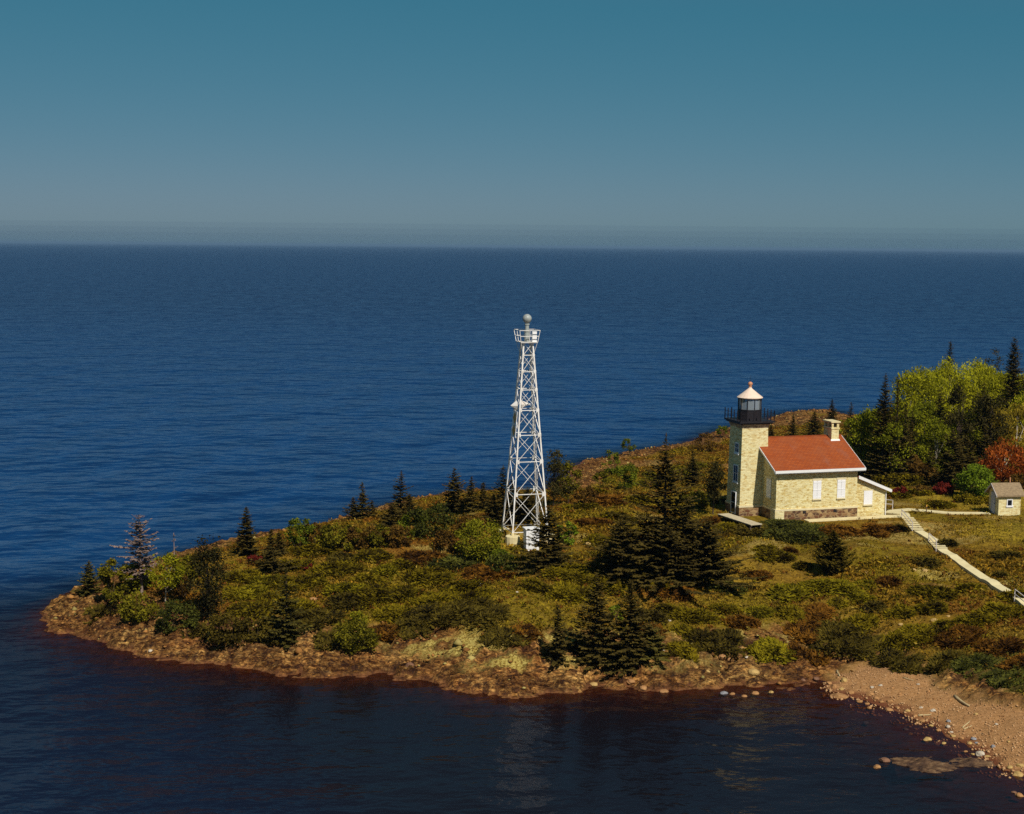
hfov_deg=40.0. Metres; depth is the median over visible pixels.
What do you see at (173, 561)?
tree
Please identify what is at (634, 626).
spruce tree
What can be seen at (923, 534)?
path
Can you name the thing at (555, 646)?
spruce tree
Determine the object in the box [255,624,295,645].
juniper mat
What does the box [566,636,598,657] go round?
juniper mat
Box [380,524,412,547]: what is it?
brown shrub
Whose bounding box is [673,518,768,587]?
spruce tree
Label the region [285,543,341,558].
juniper mat
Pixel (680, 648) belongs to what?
juniper mat
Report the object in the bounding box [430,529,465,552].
brown shrub
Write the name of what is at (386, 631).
juniper mat
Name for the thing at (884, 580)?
juniper mat
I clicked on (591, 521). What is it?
juniper mat
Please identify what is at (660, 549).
spruce tree
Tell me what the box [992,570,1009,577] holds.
juniper mat
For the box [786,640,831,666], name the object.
juniper mat
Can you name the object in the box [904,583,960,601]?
juniper mat
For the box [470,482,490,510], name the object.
spruce tree
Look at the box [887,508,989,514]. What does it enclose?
path
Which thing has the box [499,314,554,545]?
lattice tower
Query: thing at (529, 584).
juniper mat
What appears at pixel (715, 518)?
juniper mat
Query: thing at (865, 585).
juniper mat
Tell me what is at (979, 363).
birch tree
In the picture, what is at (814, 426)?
spruce tree
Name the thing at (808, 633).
juniper mat
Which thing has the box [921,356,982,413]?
birch tree
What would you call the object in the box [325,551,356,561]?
juniper mat
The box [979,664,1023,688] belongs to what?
juniper mat
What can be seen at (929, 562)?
juniper mat
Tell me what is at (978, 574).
path
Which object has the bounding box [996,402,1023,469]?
birch tree
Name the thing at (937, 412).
spruce tree
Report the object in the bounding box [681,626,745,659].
juniper mat
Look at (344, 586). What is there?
juniper mat
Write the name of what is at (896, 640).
juniper mat
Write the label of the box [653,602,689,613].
juniper mat
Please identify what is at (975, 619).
juniper mat
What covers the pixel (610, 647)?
spruce tree
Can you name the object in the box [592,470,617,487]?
olive shrub
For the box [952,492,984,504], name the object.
olive shrub
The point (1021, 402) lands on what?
birch tree
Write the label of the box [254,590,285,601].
juniper mat
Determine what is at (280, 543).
spruce tree
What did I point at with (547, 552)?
spruce tree
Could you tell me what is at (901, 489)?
red shrub
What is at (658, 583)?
juniper mat
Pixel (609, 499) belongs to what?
juniper mat
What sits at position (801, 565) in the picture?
juniper mat
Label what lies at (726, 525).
juniper mat
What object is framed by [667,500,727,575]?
spruce tree
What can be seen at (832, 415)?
spruce tree
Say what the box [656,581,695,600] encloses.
juniper mat
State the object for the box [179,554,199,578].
brown shrub
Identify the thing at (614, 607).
green shrub
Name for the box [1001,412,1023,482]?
birch tree
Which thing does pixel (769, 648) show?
juniper mat
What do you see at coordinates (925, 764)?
rock slab
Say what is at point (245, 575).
juniper mat
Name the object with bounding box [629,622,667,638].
juniper mat
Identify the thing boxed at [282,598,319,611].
juniper mat
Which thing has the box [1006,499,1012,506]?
window
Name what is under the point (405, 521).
green shrub
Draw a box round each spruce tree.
[67,560,103,601]
[225,507,261,555]
[251,547,300,574]
[257,565,313,647]
[260,529,278,557]
[274,532,288,554]
[342,497,364,519]
[351,482,374,517]
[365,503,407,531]
[366,500,382,516]
[380,470,418,519]
[398,493,415,517]
[439,468,472,514]
[457,476,480,513]
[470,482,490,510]
[480,494,510,529]
[487,465,517,515]
[494,478,535,526]
[507,504,578,575]
[511,487,550,525]
[541,604,573,665]
[564,518,675,587]
[565,572,627,669]
[595,625,637,671]
[597,524,743,594]
[598,579,665,675]
[599,507,688,581]
[602,433,748,591]
[631,624,671,661]
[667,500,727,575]
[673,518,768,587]
[679,449,703,485]
[768,425,775,435]
[787,414,797,435]
[802,411,823,434]
[825,400,837,419]
[843,402,853,438]
[852,439,866,475]
[858,373,907,482]
[892,403,917,481]
[894,375,900,471]
[904,410,920,462]
[919,445,938,481]
[923,387,953,482]
[923,431,977,490]
[941,342,955,389]
[949,434,982,486]
[963,382,1007,482]
[975,426,1006,482]
[1000,337,1023,411]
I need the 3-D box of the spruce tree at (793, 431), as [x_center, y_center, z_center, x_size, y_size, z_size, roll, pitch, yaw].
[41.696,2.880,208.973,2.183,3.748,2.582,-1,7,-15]
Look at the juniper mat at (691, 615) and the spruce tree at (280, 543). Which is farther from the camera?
the spruce tree at (280, 543)
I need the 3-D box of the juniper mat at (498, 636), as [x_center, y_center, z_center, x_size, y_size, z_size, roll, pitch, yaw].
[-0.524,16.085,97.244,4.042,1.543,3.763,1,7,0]
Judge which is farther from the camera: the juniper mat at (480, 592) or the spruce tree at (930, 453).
the spruce tree at (930, 453)
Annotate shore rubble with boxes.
[50,409,918,693]
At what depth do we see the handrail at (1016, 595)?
101.19 m
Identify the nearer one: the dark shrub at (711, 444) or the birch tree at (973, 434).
the birch tree at (973, 434)
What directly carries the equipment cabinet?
on the ground
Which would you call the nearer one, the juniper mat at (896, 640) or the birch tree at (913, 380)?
the juniper mat at (896, 640)
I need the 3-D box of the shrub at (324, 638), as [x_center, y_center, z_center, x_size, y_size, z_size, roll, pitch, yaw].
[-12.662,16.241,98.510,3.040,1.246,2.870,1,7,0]
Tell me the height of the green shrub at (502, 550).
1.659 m
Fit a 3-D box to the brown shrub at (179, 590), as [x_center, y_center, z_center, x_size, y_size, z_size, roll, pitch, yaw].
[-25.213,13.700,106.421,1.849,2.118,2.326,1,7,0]
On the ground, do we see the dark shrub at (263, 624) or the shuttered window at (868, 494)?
the dark shrub at (263, 624)
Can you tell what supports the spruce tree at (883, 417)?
on the ground
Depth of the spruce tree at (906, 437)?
147.10 m
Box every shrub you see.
[97,557,129,601]
[115,562,149,593]
[116,588,161,622]
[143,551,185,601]
[153,599,201,633]
[168,575,191,596]
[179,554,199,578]
[199,610,247,645]
[231,615,278,642]
[246,554,262,564]
[284,517,315,545]
[301,563,312,569]
[302,522,325,545]
[313,522,346,547]
[331,617,381,654]
[333,523,361,550]
[344,523,379,549]
[348,610,368,632]
[361,524,391,547]
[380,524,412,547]
[395,513,428,537]
[406,499,458,537]
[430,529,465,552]
[450,514,486,533]
[453,516,506,561]
[485,552,519,572]
[490,548,515,564]
[554,460,582,501]
[557,521,578,545]
[573,485,598,503]
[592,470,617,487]
[601,449,619,474]
[608,604,624,619]
[611,463,638,489]
[620,438,636,454]
[636,471,656,487]
[668,465,689,480]
[682,489,709,508]
[687,461,707,476]
[691,432,718,450]
[705,480,726,503]
[715,425,728,437]
[811,530,855,573]
[870,472,907,486]
[892,486,907,492]
[897,451,924,481]
[900,472,926,486]
[910,484,933,492]
[918,463,939,483]
[932,481,953,494]
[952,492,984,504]
[972,495,988,503]
[1008,472,1023,488]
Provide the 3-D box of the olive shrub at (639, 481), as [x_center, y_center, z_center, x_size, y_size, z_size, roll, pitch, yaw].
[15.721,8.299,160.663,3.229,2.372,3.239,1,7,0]
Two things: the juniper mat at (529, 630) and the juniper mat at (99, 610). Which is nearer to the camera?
the juniper mat at (529, 630)
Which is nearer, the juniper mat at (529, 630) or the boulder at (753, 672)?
the boulder at (753, 672)
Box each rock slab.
[890,757,958,772]
[949,757,995,767]
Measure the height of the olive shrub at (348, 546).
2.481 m
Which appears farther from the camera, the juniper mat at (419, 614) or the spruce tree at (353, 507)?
the spruce tree at (353, 507)
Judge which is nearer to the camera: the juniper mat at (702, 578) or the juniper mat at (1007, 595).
the juniper mat at (1007, 595)
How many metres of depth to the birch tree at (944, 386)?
177.44 m
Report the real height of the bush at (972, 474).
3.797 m
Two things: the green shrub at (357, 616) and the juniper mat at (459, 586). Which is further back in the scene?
the juniper mat at (459, 586)
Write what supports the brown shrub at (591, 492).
on the ground
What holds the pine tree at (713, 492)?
on the ground
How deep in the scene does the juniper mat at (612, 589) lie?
105.72 m
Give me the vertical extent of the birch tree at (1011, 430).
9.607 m
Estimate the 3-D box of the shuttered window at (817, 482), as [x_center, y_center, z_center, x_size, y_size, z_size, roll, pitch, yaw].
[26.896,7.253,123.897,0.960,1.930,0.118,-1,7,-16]
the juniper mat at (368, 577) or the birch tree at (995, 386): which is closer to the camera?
the juniper mat at (368, 577)
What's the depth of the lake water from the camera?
209.12 m
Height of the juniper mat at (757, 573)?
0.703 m
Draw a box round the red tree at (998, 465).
[974,437,1023,482]
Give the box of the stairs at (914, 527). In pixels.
[901,517,923,530]
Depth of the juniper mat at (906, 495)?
135.25 m
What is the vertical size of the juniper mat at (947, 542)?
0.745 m
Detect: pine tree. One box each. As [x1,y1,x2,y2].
[181,534,231,620]
[543,448,569,504]
[699,457,726,514]
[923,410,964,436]
[939,383,975,457]
[960,392,1013,446]
[974,347,1005,379]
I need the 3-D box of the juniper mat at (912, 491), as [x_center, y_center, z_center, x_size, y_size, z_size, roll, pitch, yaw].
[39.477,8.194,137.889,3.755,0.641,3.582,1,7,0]
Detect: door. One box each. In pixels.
[730,490,736,513]
[990,491,995,513]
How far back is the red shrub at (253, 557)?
112.27 m
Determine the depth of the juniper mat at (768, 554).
112.66 m
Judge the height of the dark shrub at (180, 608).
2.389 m
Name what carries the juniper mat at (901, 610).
on the ground
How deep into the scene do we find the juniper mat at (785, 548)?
114.75 m
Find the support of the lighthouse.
on the ground
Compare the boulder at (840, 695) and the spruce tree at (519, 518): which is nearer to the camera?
the boulder at (840, 695)
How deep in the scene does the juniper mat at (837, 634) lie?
98.98 m
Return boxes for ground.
[40,408,1023,773]
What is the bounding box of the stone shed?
[984,477,1023,515]
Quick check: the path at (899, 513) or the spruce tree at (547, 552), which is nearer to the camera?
the spruce tree at (547, 552)
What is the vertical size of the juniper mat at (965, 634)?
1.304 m
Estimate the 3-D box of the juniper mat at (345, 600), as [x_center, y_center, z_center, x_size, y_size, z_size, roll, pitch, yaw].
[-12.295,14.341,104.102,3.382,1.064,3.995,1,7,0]
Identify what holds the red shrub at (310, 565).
on the ground
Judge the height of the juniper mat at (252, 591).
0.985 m
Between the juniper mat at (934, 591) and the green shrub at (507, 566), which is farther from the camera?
the green shrub at (507, 566)
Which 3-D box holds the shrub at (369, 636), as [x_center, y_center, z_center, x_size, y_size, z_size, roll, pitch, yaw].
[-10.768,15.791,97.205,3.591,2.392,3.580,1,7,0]
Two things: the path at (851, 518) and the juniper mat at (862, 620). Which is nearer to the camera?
the juniper mat at (862, 620)
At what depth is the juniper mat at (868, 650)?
97.71 m
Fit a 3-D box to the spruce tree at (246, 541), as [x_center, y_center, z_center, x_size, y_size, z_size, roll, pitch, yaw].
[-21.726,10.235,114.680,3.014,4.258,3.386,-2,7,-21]
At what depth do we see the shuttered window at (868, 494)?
125.68 m
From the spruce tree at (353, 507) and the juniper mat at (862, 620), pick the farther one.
the spruce tree at (353, 507)
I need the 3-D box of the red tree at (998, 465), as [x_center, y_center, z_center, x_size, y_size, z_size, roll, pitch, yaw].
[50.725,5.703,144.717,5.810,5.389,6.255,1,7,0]
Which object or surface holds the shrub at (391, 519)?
on the ground
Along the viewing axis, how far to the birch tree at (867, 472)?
152.93 m
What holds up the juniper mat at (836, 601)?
on the ground
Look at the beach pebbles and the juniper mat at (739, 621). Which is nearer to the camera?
the beach pebbles
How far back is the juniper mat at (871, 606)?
102.46 m
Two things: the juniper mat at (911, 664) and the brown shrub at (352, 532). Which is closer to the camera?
the juniper mat at (911, 664)
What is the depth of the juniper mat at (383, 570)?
110.49 m
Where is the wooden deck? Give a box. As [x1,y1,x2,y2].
[717,513,761,529]
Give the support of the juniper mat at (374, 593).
on the ground
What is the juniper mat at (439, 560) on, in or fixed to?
on the ground
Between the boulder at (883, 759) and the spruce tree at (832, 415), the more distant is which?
the spruce tree at (832, 415)
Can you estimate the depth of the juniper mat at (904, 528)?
120.92 m
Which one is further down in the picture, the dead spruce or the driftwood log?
the driftwood log
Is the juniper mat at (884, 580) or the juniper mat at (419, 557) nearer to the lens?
the juniper mat at (884, 580)
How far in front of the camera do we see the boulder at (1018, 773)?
78.19 m
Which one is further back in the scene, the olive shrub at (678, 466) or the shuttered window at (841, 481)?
the olive shrub at (678, 466)
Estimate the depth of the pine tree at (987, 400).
153.90 m
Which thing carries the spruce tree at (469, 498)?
on the ground
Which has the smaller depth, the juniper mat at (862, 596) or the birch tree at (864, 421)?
the juniper mat at (862, 596)
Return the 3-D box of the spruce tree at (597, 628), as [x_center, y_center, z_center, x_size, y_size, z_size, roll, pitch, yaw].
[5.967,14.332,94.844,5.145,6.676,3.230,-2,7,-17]
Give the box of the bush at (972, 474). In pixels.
[951,463,998,496]
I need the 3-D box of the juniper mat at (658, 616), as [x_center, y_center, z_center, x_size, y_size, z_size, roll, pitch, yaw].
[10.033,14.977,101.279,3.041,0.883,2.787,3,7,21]
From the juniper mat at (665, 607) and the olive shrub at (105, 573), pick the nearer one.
the juniper mat at (665, 607)
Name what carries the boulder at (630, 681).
on the ground
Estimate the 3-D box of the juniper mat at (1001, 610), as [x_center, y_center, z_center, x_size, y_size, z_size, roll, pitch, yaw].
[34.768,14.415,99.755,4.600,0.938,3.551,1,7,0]
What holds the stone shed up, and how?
on the ground
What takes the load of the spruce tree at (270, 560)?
on the ground
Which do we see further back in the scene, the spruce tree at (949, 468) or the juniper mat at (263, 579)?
the spruce tree at (949, 468)
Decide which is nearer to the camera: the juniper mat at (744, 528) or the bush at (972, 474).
the juniper mat at (744, 528)
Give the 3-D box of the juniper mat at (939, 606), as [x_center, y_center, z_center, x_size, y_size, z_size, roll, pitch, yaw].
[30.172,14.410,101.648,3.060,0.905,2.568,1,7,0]
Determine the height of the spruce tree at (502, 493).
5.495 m
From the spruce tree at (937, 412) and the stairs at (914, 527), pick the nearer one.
the stairs at (914, 527)
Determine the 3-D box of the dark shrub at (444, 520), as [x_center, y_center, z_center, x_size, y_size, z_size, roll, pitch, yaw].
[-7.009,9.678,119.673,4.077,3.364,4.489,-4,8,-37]
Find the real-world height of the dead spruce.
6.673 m
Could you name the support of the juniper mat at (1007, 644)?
on the ground
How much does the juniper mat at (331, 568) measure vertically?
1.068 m
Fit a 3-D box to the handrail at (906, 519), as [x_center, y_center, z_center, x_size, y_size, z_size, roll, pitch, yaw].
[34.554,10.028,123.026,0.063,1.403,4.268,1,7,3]
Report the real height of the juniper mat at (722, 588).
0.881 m
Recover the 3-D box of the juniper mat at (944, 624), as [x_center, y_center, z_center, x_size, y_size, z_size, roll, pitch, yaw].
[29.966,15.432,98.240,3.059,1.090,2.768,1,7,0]
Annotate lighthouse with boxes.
[724,375,891,519]
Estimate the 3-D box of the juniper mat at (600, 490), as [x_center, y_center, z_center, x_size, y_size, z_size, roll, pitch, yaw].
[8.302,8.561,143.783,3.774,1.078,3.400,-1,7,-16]
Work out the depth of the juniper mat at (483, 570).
108.61 m
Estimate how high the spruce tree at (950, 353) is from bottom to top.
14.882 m
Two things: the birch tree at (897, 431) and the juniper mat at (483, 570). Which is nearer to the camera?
the juniper mat at (483, 570)
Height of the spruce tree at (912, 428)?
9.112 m
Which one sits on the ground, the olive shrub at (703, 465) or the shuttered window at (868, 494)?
the olive shrub at (703, 465)
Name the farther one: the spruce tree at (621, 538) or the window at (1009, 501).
the window at (1009, 501)
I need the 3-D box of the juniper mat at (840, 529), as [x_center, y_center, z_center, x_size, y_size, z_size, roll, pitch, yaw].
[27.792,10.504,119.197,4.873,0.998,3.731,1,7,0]
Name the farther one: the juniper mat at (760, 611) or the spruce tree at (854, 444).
the spruce tree at (854, 444)
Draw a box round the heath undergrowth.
[122,414,1023,707]
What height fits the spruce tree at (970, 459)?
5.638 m
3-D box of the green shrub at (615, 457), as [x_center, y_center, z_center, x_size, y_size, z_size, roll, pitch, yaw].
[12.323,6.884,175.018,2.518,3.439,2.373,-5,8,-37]
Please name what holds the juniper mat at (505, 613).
on the ground
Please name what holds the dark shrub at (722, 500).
on the ground
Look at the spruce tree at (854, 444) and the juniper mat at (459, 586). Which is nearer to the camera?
the juniper mat at (459, 586)
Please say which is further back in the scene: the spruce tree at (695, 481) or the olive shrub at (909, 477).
the spruce tree at (695, 481)
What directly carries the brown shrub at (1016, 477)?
on the ground
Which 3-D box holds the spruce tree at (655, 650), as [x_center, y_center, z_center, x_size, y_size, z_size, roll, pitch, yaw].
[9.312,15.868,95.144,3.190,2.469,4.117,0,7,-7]
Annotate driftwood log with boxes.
[953,695,969,706]
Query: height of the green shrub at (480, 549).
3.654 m
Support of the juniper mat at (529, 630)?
on the ground
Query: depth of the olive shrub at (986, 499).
132.87 m
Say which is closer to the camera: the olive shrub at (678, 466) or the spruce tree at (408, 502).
the spruce tree at (408, 502)
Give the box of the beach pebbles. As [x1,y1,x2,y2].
[820,664,1023,777]
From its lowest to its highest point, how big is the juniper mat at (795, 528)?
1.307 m
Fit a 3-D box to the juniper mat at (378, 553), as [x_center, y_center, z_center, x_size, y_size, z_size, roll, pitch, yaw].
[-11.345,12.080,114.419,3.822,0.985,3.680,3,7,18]
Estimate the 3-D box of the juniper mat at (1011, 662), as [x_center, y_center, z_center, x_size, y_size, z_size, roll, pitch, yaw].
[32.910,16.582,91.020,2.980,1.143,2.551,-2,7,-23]
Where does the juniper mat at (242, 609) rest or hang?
on the ground
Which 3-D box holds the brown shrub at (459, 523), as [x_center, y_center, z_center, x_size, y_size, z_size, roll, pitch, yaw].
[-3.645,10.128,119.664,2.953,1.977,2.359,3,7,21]
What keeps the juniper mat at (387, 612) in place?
on the ground
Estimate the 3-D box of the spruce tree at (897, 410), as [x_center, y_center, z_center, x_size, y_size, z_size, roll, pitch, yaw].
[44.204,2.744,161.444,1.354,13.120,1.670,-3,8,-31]
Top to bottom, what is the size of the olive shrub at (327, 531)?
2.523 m
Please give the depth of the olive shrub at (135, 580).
108.63 m
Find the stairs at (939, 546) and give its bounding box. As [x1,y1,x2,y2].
[928,541,947,550]
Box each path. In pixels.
[803,515,903,521]
[886,511,909,516]
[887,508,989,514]
[914,530,937,540]
[937,549,1023,605]
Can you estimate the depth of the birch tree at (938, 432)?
149.76 m
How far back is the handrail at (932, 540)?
116.81 m
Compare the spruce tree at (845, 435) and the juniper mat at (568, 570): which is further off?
the spruce tree at (845, 435)
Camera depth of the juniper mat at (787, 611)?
102.35 m
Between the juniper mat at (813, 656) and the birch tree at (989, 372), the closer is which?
the juniper mat at (813, 656)
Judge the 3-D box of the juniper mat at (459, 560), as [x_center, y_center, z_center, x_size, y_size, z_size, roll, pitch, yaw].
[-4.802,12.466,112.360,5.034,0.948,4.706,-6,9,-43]
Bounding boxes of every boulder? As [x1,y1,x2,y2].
[626,679,634,683]
[659,689,668,692]
[718,654,726,659]
[747,668,759,675]
[831,693,848,698]
[878,757,889,761]
[975,751,984,755]
[1013,771,1022,776]
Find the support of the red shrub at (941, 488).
on the ground
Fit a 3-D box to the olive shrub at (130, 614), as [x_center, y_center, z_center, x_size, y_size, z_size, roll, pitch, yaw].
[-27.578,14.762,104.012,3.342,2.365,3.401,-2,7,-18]
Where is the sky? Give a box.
[0,0,1023,250]
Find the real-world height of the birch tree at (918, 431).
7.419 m
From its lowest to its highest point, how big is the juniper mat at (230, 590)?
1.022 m
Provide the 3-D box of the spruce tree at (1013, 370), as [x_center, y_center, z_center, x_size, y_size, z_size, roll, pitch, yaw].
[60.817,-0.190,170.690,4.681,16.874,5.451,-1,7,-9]
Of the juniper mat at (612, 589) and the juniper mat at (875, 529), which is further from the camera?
the juniper mat at (875, 529)
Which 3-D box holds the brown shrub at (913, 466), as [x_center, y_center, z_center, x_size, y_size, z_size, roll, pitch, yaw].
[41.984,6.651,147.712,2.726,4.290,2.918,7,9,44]
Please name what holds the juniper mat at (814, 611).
on the ground
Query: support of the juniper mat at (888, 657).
on the ground
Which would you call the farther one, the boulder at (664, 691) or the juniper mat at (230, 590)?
the juniper mat at (230, 590)
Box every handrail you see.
[901,510,912,530]
[928,533,936,550]
[1014,589,1023,601]
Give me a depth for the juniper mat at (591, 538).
116.81 m
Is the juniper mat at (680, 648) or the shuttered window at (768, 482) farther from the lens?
the shuttered window at (768, 482)
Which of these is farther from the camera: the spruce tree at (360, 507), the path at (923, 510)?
the spruce tree at (360, 507)
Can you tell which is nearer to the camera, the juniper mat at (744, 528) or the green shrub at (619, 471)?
the juniper mat at (744, 528)
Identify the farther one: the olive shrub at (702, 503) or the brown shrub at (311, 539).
the olive shrub at (702, 503)
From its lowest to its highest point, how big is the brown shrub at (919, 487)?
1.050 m
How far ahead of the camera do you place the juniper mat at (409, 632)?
99.25 m
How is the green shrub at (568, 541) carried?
on the ground
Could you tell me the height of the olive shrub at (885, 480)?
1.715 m
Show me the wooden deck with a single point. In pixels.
(739, 519)
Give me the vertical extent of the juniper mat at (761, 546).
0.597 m
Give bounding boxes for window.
[732,464,738,483]
[734,442,738,454]
[765,476,771,498]
[812,478,821,499]
[836,477,846,498]
[863,489,872,505]
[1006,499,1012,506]
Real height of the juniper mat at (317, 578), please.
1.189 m
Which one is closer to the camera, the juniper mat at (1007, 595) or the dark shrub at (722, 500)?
the juniper mat at (1007, 595)
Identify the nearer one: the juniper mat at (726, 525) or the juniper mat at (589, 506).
the juniper mat at (726, 525)
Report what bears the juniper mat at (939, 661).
on the ground
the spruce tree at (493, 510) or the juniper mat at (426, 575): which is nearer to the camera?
the juniper mat at (426, 575)
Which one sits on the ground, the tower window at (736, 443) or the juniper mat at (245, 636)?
the juniper mat at (245, 636)
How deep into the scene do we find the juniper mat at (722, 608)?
103.18 m
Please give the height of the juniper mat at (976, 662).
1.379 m
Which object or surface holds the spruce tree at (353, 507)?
on the ground
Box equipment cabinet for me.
[522,526,539,550]
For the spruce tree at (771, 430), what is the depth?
208.40 m
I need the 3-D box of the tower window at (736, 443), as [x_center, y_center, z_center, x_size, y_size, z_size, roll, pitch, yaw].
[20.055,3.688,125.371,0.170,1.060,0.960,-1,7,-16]
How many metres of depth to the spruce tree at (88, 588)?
110.78 m
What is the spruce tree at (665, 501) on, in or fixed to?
on the ground
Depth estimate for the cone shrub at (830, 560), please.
108.91 m
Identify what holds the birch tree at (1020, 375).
on the ground
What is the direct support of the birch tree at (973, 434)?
on the ground
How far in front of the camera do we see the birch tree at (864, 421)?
150.50 m
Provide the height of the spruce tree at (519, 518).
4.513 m
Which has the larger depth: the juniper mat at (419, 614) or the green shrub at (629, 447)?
the green shrub at (629, 447)
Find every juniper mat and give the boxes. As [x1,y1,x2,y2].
[83,602,119,624]
[175,622,207,639]
[219,627,255,645]
[221,584,246,602]
[222,568,261,584]
[224,599,280,621]
[230,584,269,600]
[248,574,286,585]
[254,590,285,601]
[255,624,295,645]
[265,575,306,593]
[274,558,316,572]
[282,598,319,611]
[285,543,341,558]
[288,607,347,631]
[290,570,330,590]
[306,559,369,579]
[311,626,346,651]
[320,581,367,596]
[324,591,367,612]
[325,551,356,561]
[347,572,388,584]
[347,582,416,611]
[351,547,394,563]
[366,563,399,576]
[368,621,401,641]
[371,602,417,623]
[387,557,419,571]
[387,584,424,601]
[388,601,451,632]
[391,619,432,639]
[395,549,448,568]
[399,564,457,588]
[403,589,456,605]
[422,553,483,573]
[423,595,510,631]
[425,558,453,568]
[429,601,463,613]
[439,579,486,594]
[447,586,494,603]
[460,565,521,580]
[474,607,511,629]
[476,625,531,649]
[509,623,545,644]
[515,565,536,576]
[516,577,552,595]
[538,561,604,581]
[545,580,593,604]
[559,502,600,509]
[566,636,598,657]
[569,571,596,585]
[570,517,613,525]
[582,487,609,493]
[582,533,612,547]
[589,576,629,596]
[595,494,628,505]
[598,511,638,521]
[622,566,680,590]
[623,494,655,503]
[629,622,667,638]
[632,608,670,624]
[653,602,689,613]
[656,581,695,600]
[663,640,702,663]
[667,622,696,639]
[668,606,722,624]
[675,566,720,586]
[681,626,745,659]
[696,515,722,524]
[707,602,743,615]
[709,580,747,595]
[711,521,737,533]
[719,614,761,629]
[732,522,768,536]
[743,569,773,580]
[743,635,796,664]
[744,603,778,617]
[751,543,777,550]
[753,518,829,544]
[753,547,797,562]
[764,582,810,603]
[774,604,806,623]
[782,546,798,553]
[782,619,821,643]
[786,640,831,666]
[791,560,814,570]
[797,577,866,598]
[804,602,835,621]
[807,619,873,658]
[818,523,867,538]
[826,595,849,609]
[841,613,882,633]
[846,591,877,603]
[849,634,887,660]
[854,579,876,590]
[857,599,885,614]
[859,522,902,537]
[869,646,906,667]
[872,629,917,651]
[874,574,902,586]
[881,602,920,619]
[886,490,913,498]
[889,652,925,674]
[891,523,910,531]
[898,622,940,646]
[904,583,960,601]
[907,487,934,495]
[909,555,941,569]
[910,598,949,615]
[923,499,957,509]
[923,618,957,633]
[924,648,966,674]
[931,622,987,649]
[937,537,959,546]
[950,650,998,677]
[952,611,999,628]
[954,582,989,592]
[970,635,1023,655]
[971,601,1023,619]
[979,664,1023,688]
[987,549,1021,559]
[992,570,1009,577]
[993,652,1023,670]
[997,587,1023,601]
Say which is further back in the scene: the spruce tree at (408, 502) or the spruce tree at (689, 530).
the spruce tree at (408, 502)
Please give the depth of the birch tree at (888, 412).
177.19 m
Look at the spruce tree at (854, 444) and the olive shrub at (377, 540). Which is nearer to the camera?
the olive shrub at (377, 540)
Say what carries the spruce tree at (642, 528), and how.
on the ground
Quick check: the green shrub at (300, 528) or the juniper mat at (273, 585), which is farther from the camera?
the green shrub at (300, 528)
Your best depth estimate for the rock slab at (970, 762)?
79.89 m
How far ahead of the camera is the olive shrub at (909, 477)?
143.34 m
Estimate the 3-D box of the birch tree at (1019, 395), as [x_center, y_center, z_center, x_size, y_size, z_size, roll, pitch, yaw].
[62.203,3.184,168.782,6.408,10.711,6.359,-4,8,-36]
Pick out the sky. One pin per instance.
(751, 124)
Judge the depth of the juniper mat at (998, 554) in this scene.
113.38 m
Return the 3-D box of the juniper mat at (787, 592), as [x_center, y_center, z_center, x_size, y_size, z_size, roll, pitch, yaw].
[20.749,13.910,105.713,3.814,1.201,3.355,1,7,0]
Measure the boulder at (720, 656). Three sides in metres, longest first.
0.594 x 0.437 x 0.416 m
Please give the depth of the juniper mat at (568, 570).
108.12 m
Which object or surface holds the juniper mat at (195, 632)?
on the ground
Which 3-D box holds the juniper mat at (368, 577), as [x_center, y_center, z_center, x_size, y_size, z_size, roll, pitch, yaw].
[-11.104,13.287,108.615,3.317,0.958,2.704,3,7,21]
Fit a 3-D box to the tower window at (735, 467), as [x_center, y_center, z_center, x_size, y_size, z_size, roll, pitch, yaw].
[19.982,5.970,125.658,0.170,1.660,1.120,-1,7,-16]
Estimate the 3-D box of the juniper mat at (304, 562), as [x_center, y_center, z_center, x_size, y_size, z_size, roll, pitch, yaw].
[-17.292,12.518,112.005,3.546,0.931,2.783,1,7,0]
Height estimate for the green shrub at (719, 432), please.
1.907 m
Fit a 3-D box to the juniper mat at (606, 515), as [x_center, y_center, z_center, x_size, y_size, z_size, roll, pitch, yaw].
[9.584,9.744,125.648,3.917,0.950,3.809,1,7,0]
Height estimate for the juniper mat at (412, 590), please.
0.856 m
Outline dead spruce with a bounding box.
[109,514,158,594]
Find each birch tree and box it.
[840,404,881,475]
[859,429,879,478]
[869,420,916,473]
[872,402,902,444]
[887,366,946,440]
[899,423,932,456]
[903,400,946,460]
[906,369,958,428]
[914,416,955,471]
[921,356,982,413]
[948,357,994,411]
[948,404,996,457]
[966,405,1019,462]
[970,365,1005,415]
[978,370,1020,412]
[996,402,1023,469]
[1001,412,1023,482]
[1003,373,1023,394]
[1003,388,1023,438]
[1009,391,1023,439]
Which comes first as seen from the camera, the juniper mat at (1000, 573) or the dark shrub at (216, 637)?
the dark shrub at (216, 637)
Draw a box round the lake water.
[0,242,1023,813]
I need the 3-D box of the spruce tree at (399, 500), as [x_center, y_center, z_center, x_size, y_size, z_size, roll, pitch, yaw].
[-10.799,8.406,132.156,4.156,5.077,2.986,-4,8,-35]
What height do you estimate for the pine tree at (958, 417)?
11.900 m
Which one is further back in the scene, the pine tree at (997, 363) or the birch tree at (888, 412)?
the pine tree at (997, 363)

